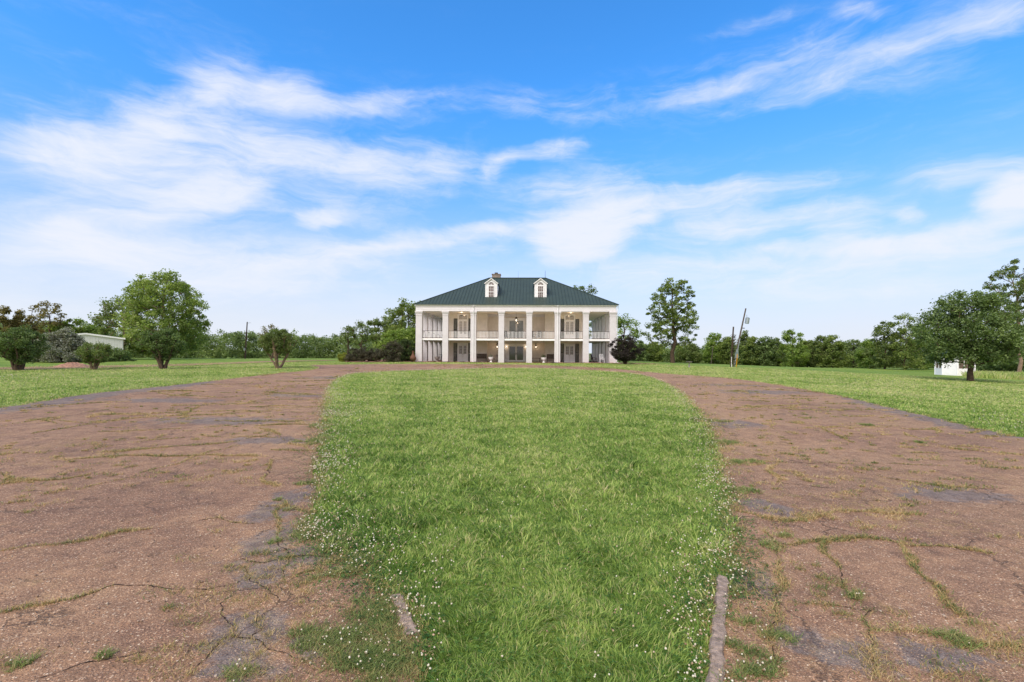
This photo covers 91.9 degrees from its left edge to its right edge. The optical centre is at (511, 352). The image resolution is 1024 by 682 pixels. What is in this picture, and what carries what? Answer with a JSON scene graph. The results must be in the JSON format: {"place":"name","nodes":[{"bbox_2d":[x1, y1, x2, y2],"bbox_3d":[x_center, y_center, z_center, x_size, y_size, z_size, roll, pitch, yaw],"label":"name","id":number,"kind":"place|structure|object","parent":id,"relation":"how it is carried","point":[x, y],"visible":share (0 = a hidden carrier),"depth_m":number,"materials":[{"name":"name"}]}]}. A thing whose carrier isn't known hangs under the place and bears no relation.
{"place":"outdoors","nodes":[
{"label":"outdoors","id":0,"kind":"place"},
{"bbox_2d":[0,360,335,368],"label":"side track","id":1,"kind":"structure","parent":0,"point":[168,364],"depth_m":46.21,"materials":[{"name":"brown soil"}]},
{"bbox_2d":[0,364,1023,681],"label":"driveway","id":2,"kind":"structure","parent":0,"point":[996,510],"depth_m":5.34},
{"bbox_2d":[1,377,1020,678],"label":"driveway cracks","id":3,"kind":"object","parent":2,"relation":"on","point":[307,571],"visible":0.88,"depth_m":4.11,"materials":[{"name":"soil"}]},
{"bbox_2d":[0,415,1022,681],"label":"pebbles","id":4,"kind":"object","parent":2,"relation":"on","point":[414,681],"visible":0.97,"depth_m":4.20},
{"bbox_2d":[0,364,1023,681],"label":"pavement weeds","id":5,"kind":"object","parent":2,"relation":"on","point":[822,542],"visible":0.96,"depth_m":5.38,"materials":[{"name":"plant"}]},
{"bbox_2d":[0,351,1023,681],"bbox_3d":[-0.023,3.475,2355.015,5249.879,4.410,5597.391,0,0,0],"label":"ground","id":6,"kind":"structure","parent":0,"point":[542,479],"depth_m":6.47,"materials":[{"name":"green plant"}]},
{"bbox_2d":[0,305,19,354],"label":"cedar tree","id":7,"kind":"object","parent":6,"relation":"on","point":[6,322],"visible":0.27,"depth_m":99.75,"materials":[{"name":"green plant"}]},
{"bbox_2d":[9,309,31,354],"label":"cedar tree","id":8,"kind":"object","parent":6,"relation":"on","point":[18,317],"visible":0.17,"depth_m":101.61,"materials":[{"name":"green plant"}]},
{"bbox_2d":[0,324,51,370],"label":"shrub","id":9,"kind":"object","parent":6,"relation":"on","point":[10,346],"visible":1,"depth_m":37.71,"materials":[{"name":"green plant"}]},
{"bbox_2d":[24,318,43,340],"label":"cedar tree","id":10,"kind":"object","parent":6,"relation":"on","point":[27,320],"visible":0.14,"depth_m":103.97,"materials":[{"name":"green plant"}]},
{"bbox_2d":[26,300,68,333],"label":"thin tree","id":11,"kind":"object","parent":6,"relation":"on","point":[44,315],"visible":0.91,"depth_m":97.40,"materials":[{"name":"green plant"}]},
{"bbox_2d":[24,327,93,362],"bbox_3d":[-50.067,-0.855,55.017,7.352,4.048,6.412,0,0,0],"label":"grey bush","id":12,"kind":"object","parent":6,"relation":"on","point":[63,349],"visible":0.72,"depth_m":54.09,"materials":[{"name":"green plant"}]},
{"bbox_2d":[45,318,87,333],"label":"tree","id":13,"kind":"object","parent":6,"relation":"on","point":[76,329],"visible":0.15,"depth_m":100.03,"materials":[{"name":"green plant"}]},
{"bbox_2d":[53,362,89,366],"bbox_3d":[-37.997,1.081,42.778,3.080,0.557,2.400,0,0,0],"label":"mulch pile","id":14,"kind":"object","parent":6,"relation":"on","point":[72,364],"visible":0.88,"depth_m":42.29,"materials":[{"name":"brown wood"}]},
{"bbox_2d":[42,333,125,354],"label":"metal building","id":15,"kind":"structure","parent":6,"relation":"on","point":[112,341],"depth_m":71.15,"materials":[{"name":"white paint"}]},
{"bbox_2d":[68,317,101,333],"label":"tree","id":16,"kind":"object","parent":6,"relation":"on","point":[88,326],"visible":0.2,"depth_m":103.57,"materials":[{"name":"green plant"}]},
{"bbox_2d":[74,341,114,369],"bbox_3d":[-32.588,0.245,38.608,2.456,2.348,3.414,0,0,-33],"label":"shrub","id":17,"kind":"object","parent":6,"relation":"on","point":[87,355],"visible":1,"depth_m":38.40,"materials":[{"name":"green plant"}]},
{"bbox_2d":[91,325,113,336],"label":"tree","id":18,"kind":"object","parent":6,"relation":"on","point":[99,331],"depth_m":107.46,"materials":[{"name":"green plant"}]},
{"bbox_2d":[94,346,136,361],"bbox_3d":[-48.344,0.217,59.820,3.551,1.914,4.999,0,0,18],"label":"grey bush","id":19,"kind":"object","parent":6,"relation":"on","point":[120,354],"visible":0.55,"depth_m":59.80,"materials":[{"name":"green plant"}]},
{"bbox_2d":[87,293,156,351],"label":"broad tree","id":20,"kind":"object","parent":6,"relation":"on","point":[107,315],"visible":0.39,"depth_m":86.12,"materials":[{"name":"green plant"}]},
{"bbox_2d":[135,327,187,368],"bbox_3d":[-28.312,-0.328,40.199,3.259,3.471,3.161,0,0,0],"label":"shrub","id":21,"kind":"object","parent":6,"relation":"on","point":[158,344],"visible":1,"depth_m":39.85,"materials":[{"name":"green plant"}]},
{"bbox_2d":[111,268,212,356],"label":"broad tree","id":22,"kind":"object","parent":6,"relation":"on","point":[189,325],"visible":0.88,"depth_m":77.98,"materials":[{"name":"green plant"}]},
{"bbox_2d":[0,318,392,357],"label":"woodland","id":23,"kind":"object","parent":6,"relation":"on","point":[312,347],"visible":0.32,"depth_m":127.00,"materials":[{"name":"green plant"}]},
{"bbox_2d":[243,322,247,358],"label":"utility pole","id":24,"kind":"object","parent":6,"relation":"on","point":[245,341],"visible":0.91,"depth_m":89.91,"materials":[{"name":"wood"}]},
{"bbox_2d":[257,324,275,357],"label":"garden tree","id":25,"kind":"object","parent":6,"relation":"on","point":[270,327],"visible":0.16,"depth_m":117.19,"materials":[{"name":"green plant"}]},
{"bbox_2d":[257,328,296,367],"bbox_3d":[-19.601,-0.304,41.345,3.055,3.466,3.173,0,0,-33],"label":"crape myrtle","id":26,"kind":"object","parent":6,"relation":"on","point":[277,343],"visible":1,"depth_m":40.90,"materials":[{"name":"green plant"}]},
{"bbox_2d":[337,327,357,352],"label":"garden tree","id":27,"kind":"object","parent":6,"relation":"on","point":[345,336],"visible":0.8,"depth_m":104.41,"materials":[{"name":"green plant"}]},
{"bbox_2d":[346,321,377,347],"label":"garden tree","id":28,"kind":"object","parent":6,"relation":"on","point":[364,336],"visible":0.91,"depth_m":103.33,"materials":[{"name":"green plant"}]},
{"bbox_2d":[347,359,389,361],"bbox_3d":[-19.330,1.103,68.327,9.965,0.130,19.390,0,0,0],"label":"mulch bed","id":29,"kind":"object","parent":6,"relation":"on","point":[369,361],"visible":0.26,"depth_m":60.21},
{"bbox_2d":[337,352,346,361],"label":"round bush","id":30,"kind":"object","parent":29,"relation":"on","point":[340,357],"visible":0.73,"depth_m":61.72,"materials":[{"name":"green plant"}]},
{"bbox_2d":[343,347,364,360],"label":"brown bush","id":31,"kind":"object","parent":29,"relation":"on","point":[349,356],"visible":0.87,"depth_m":61.04,"materials":[{"name":"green plant"}]},
{"bbox_2d":[353,346,374,360],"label":"brown bush","id":32,"kind":"object","parent":29,"relation":"on","point":[363,353],"visible":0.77,"depth_m":60.75,"materials":[{"name":"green plant"}]},
{"bbox_2d":[364,348,384,360],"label":"brown bush","id":33,"kind":"object","parent":29,"relation":"on","point":[373,353],"visible":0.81,"depth_m":61.11,"materials":[{"name":"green plant"}]},
{"bbox_2d":[378,339,404,361],"bbox_3d":[-14.792,-0.194,60.510,3.325,2.856,2.770,0,0,0],"label":"brown bush","id":34,"kind":"object","parent":29,"relation":"on","point":[392,357],"visible":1,"depth_m":60.28,"materials":[{"name":"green plant"}]},
{"bbox_2d":[373,326,415,357],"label":"garden tree","id":35,"kind":"object","parent":29,"relation":"on","point":[399,335],"visible":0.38,"depth_m":70.05,"materials":[{"name":"green plant"}]},
{"bbox_2d":[366,315,401,350],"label":"garden tree","id":36,"kind":"object","parent":6,"relation":"on","point":[378,323],"visible":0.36,"depth_m":82.31,"materials":[{"name":"green plant"}]},
{"bbox_2d":[384,297,420,333],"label":"garden tree","id":37,"kind":"object","parent":6,"relation":"on","point":[410,309],"visible":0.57,"depth_m":76.58,"materials":[{"name":"green plant"}]},
{"bbox_2d":[390,593,419,636],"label":"kerb","id":38,"kind":"structure","parent":6,"relation":"on","point":[410,625],"depth_m":3.65,"materials":[{"name":"concrete"}]},
{"bbox_2d":[410,351,415,361],"bbox_3d":[-12.299,0.532,61.500,0.788,1.389,0.800,0,0,0],"label":"chiminea","id":39,"kind":"object","parent":6,"relation":"on","point":[412,357],"visible":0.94,"depth_m":61.30,"materials":[{"name":"ceramic"}]},
{"bbox_2d":[6,521,969,681],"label":"clover flowers","id":40,"kind":"object","parent":6,"relation":"on","point":[394,654],"visible":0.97,"depth_m":3.32,"materials":[{"name":"white plant"}]},
{"bbox_2d":[0,417,991,681],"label":"grass clumps","id":41,"kind":"object","parent":6,"relation":"on","point":[376,669],"visible":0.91,"depth_m":3.41,"materials":[{"name":"green plant"}]},
{"bbox_2d":[0,367,1023,681],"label":"clover","id":42,"kind":"object","parent":6,"relation":"on","point":[424,637],"depth_m":4.68,"materials":[{"name":"plant"}]},
{"bbox_2d":[413,273,618,362],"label":"mansion","id":43,"kind":"structure","parent":6,"relation":"on","point":[468,323],"depth_m":64.73,"materials":[{"name":"white paint"}]},
{"bbox_2d":[459,345,462,360],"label":"door","id":44,"kind":"structure","parent":43,"relation":"in","point":[460,346],"depth_m":65.61,"materials":[{"name":"white paint"}]},
{"bbox_2d":[459,321,462,337],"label":"door","id":45,"kind":"structure","parent":43,"relation":"in","point":[460,322],"depth_m":65.63,"materials":[{"name":"white paint"}]},
{"bbox_2d":[463,345,466,360],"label":"door","id":46,"kind":"structure","parent":43,"relation":"in","point":[464,346],"depth_m":65.58,"materials":[{"name":"white paint"}]},
{"bbox_2d":[463,321,466,337],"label":"door","id":47,"kind":"structure","parent":43,"relation":"in","point":[464,322],"depth_m":65.61,"materials":[{"name":"white paint"}]},
{"bbox_2d":[477,354,486,361],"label":"bench","id":48,"kind":"object","parent":43,"relation":"on","point":[483,357],"visible":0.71,"depth_m":65.27,"materials":[{"name":"brown wood"}]},
{"bbox_2d":[509,346,515,360],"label":"glass door","id":49,"kind":"structure","parent":43,"relation":"in","point":[512,349],"depth_m":66.58,"materials":[{"name":"white paint"}]},
{"bbox_2d":[509,320,515,338],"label":"glass door","id":50,"kind":"structure","parent":43,"relation":"in","point":[512,323],"depth_m":66.58,"materials":[{"name":"white paint"}]},
{"bbox_2d":[516,346,523,360],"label":"glass door","id":51,"kind":"structure","parent":43,"relation":"in","point":[519,349],"depth_m":66.53,"materials":[{"name":"white paint"}]},
{"bbox_2d":[516,320,523,338],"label":"glass door","id":52,"kind":"structure","parent":43,"relation":"in","point":[519,323],"depth_m":66.53,"materials":[{"name":"white paint"}]},
{"bbox_2d":[541,354,546,362],"bbox_3d":[4.025,0.709,62.726,0.798,1.195,0.802,0,0,-22],"label":"urn","id":53,"kind":"object","parent":43,"relation":"on","point":[543,357],"visible":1,"depth_m":62.59,"materials":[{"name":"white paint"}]},
{"bbox_2d":[565,346,568,361],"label":"door","id":54,"kind":"structure","parent":43,"relation":"in","point":[566,347],"depth_m":65.12,"materials":[{"name":"white paint"}]},
{"bbox_2d":[565,321,569,337],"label":"door","id":55,"kind":"structure","parent":43,"relation":"in","point":[567,323],"depth_m":65.10,"materials":[{"name":"white paint"}]},
{"bbox_2d":[570,346,573,361],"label":"door","id":56,"kind":"structure","parent":43,"relation":"in","point":[571,347],"depth_m":65.09,"materials":[{"name":"white paint"}]},
{"bbox_2d":[570,321,573,337],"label":"door","id":57,"kind":"structure","parent":43,"relation":"in","point":[571,322],"depth_m":65.10,"materials":[{"name":"white paint"}]},
{"bbox_2d":[599,354,604,362],"bbox_3d":[11.427,0.784,62.976,0.670,1.119,0.989,0,0,-7],"label":"rocking chair","id":58,"kind":"object","parent":43,"relation":"on","point":[601,357],"visible":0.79,"depth_m":63.14,"materials":[{"name":"white paint"}]},
{"bbox_2d":[399,361,652,363],"bbox_3d":[1.662,1.278,62.461,33.724,0.188,6.814,0,0,0],"label":"mulch bed","id":59,"kind":"object","parent":6,"relation":"on","point":[548,362],"visible":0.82,"depth_m":61.26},
{"bbox_2d":[396,338,415,361],"bbox_3d":[-13.807,-0.322,63.493,2.614,3.127,2.945,0,0,39],"label":"brown bush","id":60,"kind":"object","parent":59,"relation":"on","point":[407,352],"visible":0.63,"depth_m":63.09,"materials":[{"name":"green plant"}]},
{"bbox_2d":[573,283,597,337],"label":"garden tree","id":61,"kind":"object","parent":6,"relation":"on","point":[588,291],"visible":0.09,"depth_m":95.92,"materials":[{"name":"green plant"}]},
{"bbox_2d":[607,334,643,363],"bbox_3d":[12.892,-0.330,56.304,4.188,3.510,3.225,0,0,-26],"label":"purple shrub","id":62,"kind":"object","parent":6,"relation":"on","point":[625,355],"visible":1,"depth_m":55.83,"materials":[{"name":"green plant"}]},
{"bbox_2d":[616,313,641,350],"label":"garden tree","id":63,"kind":"object","parent":6,"relation":"on","point":[635,332],"visible":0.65,"depth_m":83.07,"materials":[{"name":"green plant"}]},
{"bbox_2d":[630,340,650,360],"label":"hedgerow tree","id":64,"kind":"object","parent":6,"relation":"on","point":[644,355],"visible":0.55,"depth_m":110.97,"materials":[{"name":"green plant"}]},
{"bbox_2d":[646,341,665,361],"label":"hedgerow tree","id":65,"kind":"object","parent":6,"relation":"on","point":[656,355],"visible":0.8,"depth_m":114.70,"materials":[{"name":"green plant"}]},
{"bbox_2d":[640,278,699,362],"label":"tall tree","id":66,"kind":"object","parent":6,"relation":"on","point":[670,319],"visible":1,"depth_m":81.56,"materials":[{"name":"green plant"}]},
{"bbox_2d":[675,343,702,362],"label":"bush","id":67,"kind":"object","parent":6,"relation":"on","point":[691,353],"visible":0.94,"depth_m":111.19,"materials":[{"name":"green plant"}]},
{"bbox_2d":[700,332,723,363],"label":"hedgerow tree","id":68,"kind":"object","parent":6,"relation":"on","point":[713,341],"visible":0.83,"depth_m":109.30,"materials":[{"name":"green plant"}]},
{"bbox_2d":[705,575,729,681],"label":"kerb","id":69,"kind":"structure","parent":6,"relation":"on","point":[716,647],"depth_m":3.47,"materials":[{"name":"concrete"}]},
{"bbox_2d":[710,337,743,364],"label":"hedgerow tree","id":70,"kind":"object","parent":6,"relation":"on","point":[724,348],"visible":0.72,"depth_m":107.14,"materials":[{"name":"green plant"}]},
{"bbox_2d":[730,327,733,366],"bbox_3d":[26.576,-0.565,59.738,0.473,5.047,0.261,0,0,0],"label":"utility pole","id":71,"kind":"object","parent":6,"relation":"on","point":[732,347],"visible":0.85,"depth_m":59.70,"materials":[{"name":"white wood"}]},
{"bbox_2d":[729,334,736,362],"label":"dead vine","id":72,"kind":"object","parent":71,"relation":"attached to","point":[734,345],"visible":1,"depth_m":59.72,"materials":[{"name":"plant"}]},
{"bbox_2d":[733,308,749,366],"bbox_3d":[28.525,-1.736,61.563,2.092,7.503,0.530,0,0,-3],"label":"utility pole","id":73,"kind":"object","parent":6,"relation":"on","point":[747,319],"visible":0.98,"depth_m":61.58,"materials":[{"name":"wood"}]},
{"bbox_2d":[736,330,751,364],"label":"hedgerow tree","id":74,"kind":"object","parent":6,"relation":"on","point":[743,340],"visible":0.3,"depth_m":115.47,"materials":[{"name":"green plant"}]},
{"bbox_2d":[740,336,763,365],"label":"hedgerow tree","id":75,"kind":"object","parent":6,"relation":"on","point":[745,359],"visible":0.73,"depth_m":111.42,"materials":[{"name":"green plant"}]},
{"bbox_2d":[750,336,778,365],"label":"hedgerow tree","id":76,"kind":"object","parent":6,"relation":"on","point":[765,346],"visible":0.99,"depth_m":109.20,"materials":[{"name":"green plant"}]},
{"bbox_2d":[769,337,788,366],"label":"hedgerow tree","id":77,"kind":"object","parent":6,"relation":"on","point":[776,346],"visible":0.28,"depth_m":114.82,"materials":[{"name":"green plant"}]},
{"bbox_2d":[775,329,811,366],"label":"hedgerow tree","id":78,"kind":"object","parent":6,"relation":"on","point":[795,355],"visible":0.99,"depth_m":107.33,"materials":[{"name":"green plant"}]},
{"bbox_2d":[793,340,821,366],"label":"hedgerow tree","id":79,"kind":"object","parent":6,"relation":"on","point":[809,342],"visible":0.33,"depth_m":111.56,"materials":[{"name":"green plant"}]},
{"bbox_2d":[619,340,1020,367],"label":"woodland","id":80,"kind":"object","parent":6,"relation":"on","point":[667,354],"visible":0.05,"depth_m":124.02,"materials":[{"name":"green plant"}]},
{"bbox_2d":[806,335,834,367],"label":"hedgerow tree","id":81,"kind":"object","parent":6,"relation":"on","point":[812,361],"visible":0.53,"depth_m":108.07,"materials":[{"name":"green plant"}]},
{"bbox_2d":[815,335,854,367],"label":"hedgerow tree","id":82,"kind":"object","parent":6,"relation":"on","point":[835,352],"visible":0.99,"depth_m":102.85,"materials":[{"name":"green plant"}]},
{"bbox_2d":[839,339,864,367],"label":"hedgerow tree","id":83,"kind":"object","parent":6,"relation":"on","point":[851,345],"visible":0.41,"depth_m":107.39,"materials":[{"name":"green plant"}]},
{"bbox_2d":[853,338,882,367],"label":"hedgerow tree","id":84,"kind":"object","parent":6,"relation":"on","point":[859,357],"visible":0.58,"depth_m":97.92,"materials":[{"name":"green plant"}]},
{"bbox_2d":[861,321,905,368],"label":"hedgerow tree","id":85,"kind":"object","parent":6,"relation":"on","point":[882,358],"visible":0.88,"depth_m":89.53,"materials":[{"name":"green plant"}]},
{"bbox_2d":[883,312,930,369],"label":"hedgerow tree","id":86,"kind":"object","parent":6,"relation":"on","point":[904,354],"visible":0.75,"depth_m":87.13,"materials":[{"name":"green plant"}]},
{"bbox_2d":[906,322,933,368],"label":"hedgerow tree","id":87,"kind":"object","parent":6,"relation":"on","point":[926,364],"visible":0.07,"depth_m":91.46,"materials":[{"name":"green plant"}]},
{"bbox_2d":[934,352,975,375],"bbox_3d":[51.878,1.146,58.000,3.825,3.500,3.825,0,0,12],"label":"small white shed","id":88,"kind":"object","parent":6,"relation":"on","point":[955,369],"visible":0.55,"depth_m":56.96,"materials":[{"name":"white paint"}]},
{"bbox_2d":[958,360,967,368],"bbox_3d":[51.547,1.283,56.421,1.149,1.280,0.060,0,0,12],"label":"window","id":89,"kind":"structure","parent":88,"relation":"in","point":[959,366],"depth_m":56.49,"materials":[{"name":"white paint"}]},
{"bbox_2d":[909,289,1023,380],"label":"round tree","id":90,"kind":"object","parent":6,"relation":"on","point":[954,337],"visible":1,"depth_m":39.13,"materials":[{"name":"green plant"}]},
{"bbox_2d":[970,340,996,370],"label":"hedgerow tree","id":91,"kind":"object","parent":6,"relation":"on","point":[982,364],"visible":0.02,"depth_m":82.15,"materials":[{"name":"green plant"}]},
{"bbox_2d":[977,343,1023,371],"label":"hedgerow tree","id":92,"kind":"object","parent":6,"relation":"on","point":[1012,366],"visible":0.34,"depth_m":73.21,"materials":[{"name":"green plant"}]},
{"bbox_2d":[982,258,1023,371],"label":"tall pine","id":93,"kind":"object","parent":6,"relation":"on","point":[1019,300],"visible":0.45,"depth_m":61.98,"materials":[{"name":"green plant"}]},
{"bbox_2d":[0,0,1023,352],"label":"sky","id":94,"kind":"structure","parent":0,"point":[813,168],"materials":[{"name":"blue"}]},
{"bbox_2d":[961,370,1023,379],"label":"tall grass","id":95,"kind":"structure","parent":0,"point":[999,374],"depth_m":50.93,"materials":[{"name":"green plant"}]}
]}

